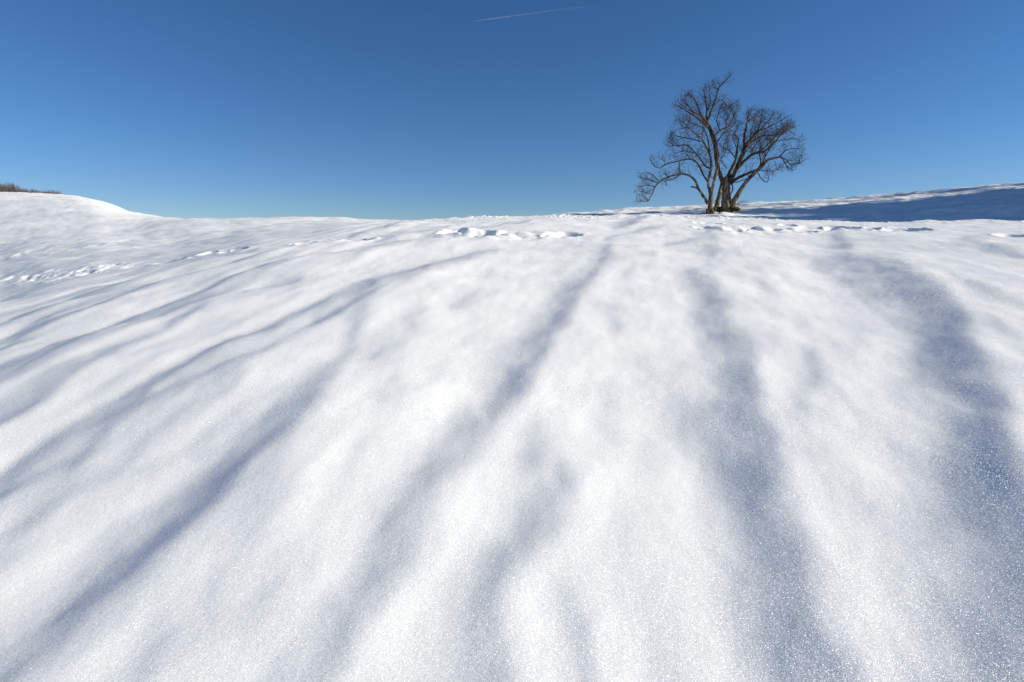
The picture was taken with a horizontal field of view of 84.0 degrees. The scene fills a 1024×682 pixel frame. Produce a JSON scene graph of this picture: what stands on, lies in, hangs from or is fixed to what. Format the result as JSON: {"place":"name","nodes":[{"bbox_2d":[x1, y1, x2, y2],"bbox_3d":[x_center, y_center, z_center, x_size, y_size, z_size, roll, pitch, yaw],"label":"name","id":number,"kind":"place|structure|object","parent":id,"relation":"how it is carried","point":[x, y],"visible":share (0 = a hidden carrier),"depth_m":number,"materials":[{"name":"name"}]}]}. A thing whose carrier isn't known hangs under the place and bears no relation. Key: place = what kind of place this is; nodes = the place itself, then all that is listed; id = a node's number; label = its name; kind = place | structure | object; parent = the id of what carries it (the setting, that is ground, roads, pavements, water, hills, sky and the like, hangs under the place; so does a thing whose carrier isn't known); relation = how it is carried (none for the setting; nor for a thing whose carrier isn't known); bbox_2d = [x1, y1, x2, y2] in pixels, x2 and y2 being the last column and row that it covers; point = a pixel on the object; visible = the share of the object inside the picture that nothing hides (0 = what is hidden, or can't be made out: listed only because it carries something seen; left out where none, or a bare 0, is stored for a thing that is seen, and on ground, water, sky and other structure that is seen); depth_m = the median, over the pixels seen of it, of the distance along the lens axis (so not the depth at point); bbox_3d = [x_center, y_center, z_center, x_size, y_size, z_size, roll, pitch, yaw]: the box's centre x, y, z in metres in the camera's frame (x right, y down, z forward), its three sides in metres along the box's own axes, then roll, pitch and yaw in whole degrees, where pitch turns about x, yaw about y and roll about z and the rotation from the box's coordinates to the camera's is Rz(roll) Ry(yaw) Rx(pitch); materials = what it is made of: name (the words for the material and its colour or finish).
{"place":"outdoors","nodes":[
{"label":"outdoors","id":0,"kind":"place"},
{"bbox_2d":[0,192,409,299],"bbox_3d":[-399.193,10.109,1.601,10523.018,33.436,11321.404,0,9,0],"label":"hill","id":1,"kind":"structure","parent":0,"point":[47,238],"depth_m":23.40,"materials":[{"name":"white snow"}]},
{"bbox_2d":[0,184,11,191],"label":"bush","id":2,"kind":"object","parent":1,"relation":"on","point":[3,188],"visible":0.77,"depth_m":62.17,"materials":[{"name":"brown plant"}]},
{"bbox_2d":[3,181,20,191],"bbox_3d":[-55.557,-16.942,63.108,2.497,1.486,1.730,4,10,21],"label":"bush","id":3,"kind":"object","parent":1,"relation":"on","point":[12,186],"visible":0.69,"depth_m":63.05,"materials":[{"name":"brown plant"}]},
{"bbox_2d":[0,214,1023,681],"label":"ground","id":4,"kind":"structure","parent":0,"point":[578,448],"depth_m":2.53,"materials":[{"name":"white snow"}]},
{"bbox_2d":[633,67,806,213],"bbox_3d":[7.041,-6.660,19.268,6.026,5.022,2.876,0,9,0],"label":"bare tree","id":5,"kind":"object","parent":4,"relation":"on","point":[728,204],"visible":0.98,"depth_m":19.08,"materials":[{"name":"brown plant"}]},
{"bbox_2d":[0,0,1023,219],"label":"sky","id":6,"kind":"structure","parent":0,"point":[184,109],"materials":[{"name":"blue"}]},
{"bbox_2d":[551,182,1023,221],"bbox_3d":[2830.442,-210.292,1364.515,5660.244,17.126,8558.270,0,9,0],"label":"snow bank","id":7,"kind":"structure","parent":0,"point":[1004,201],"depth_m":18.67,"materials":[{"name":"white snow"}]}
]}

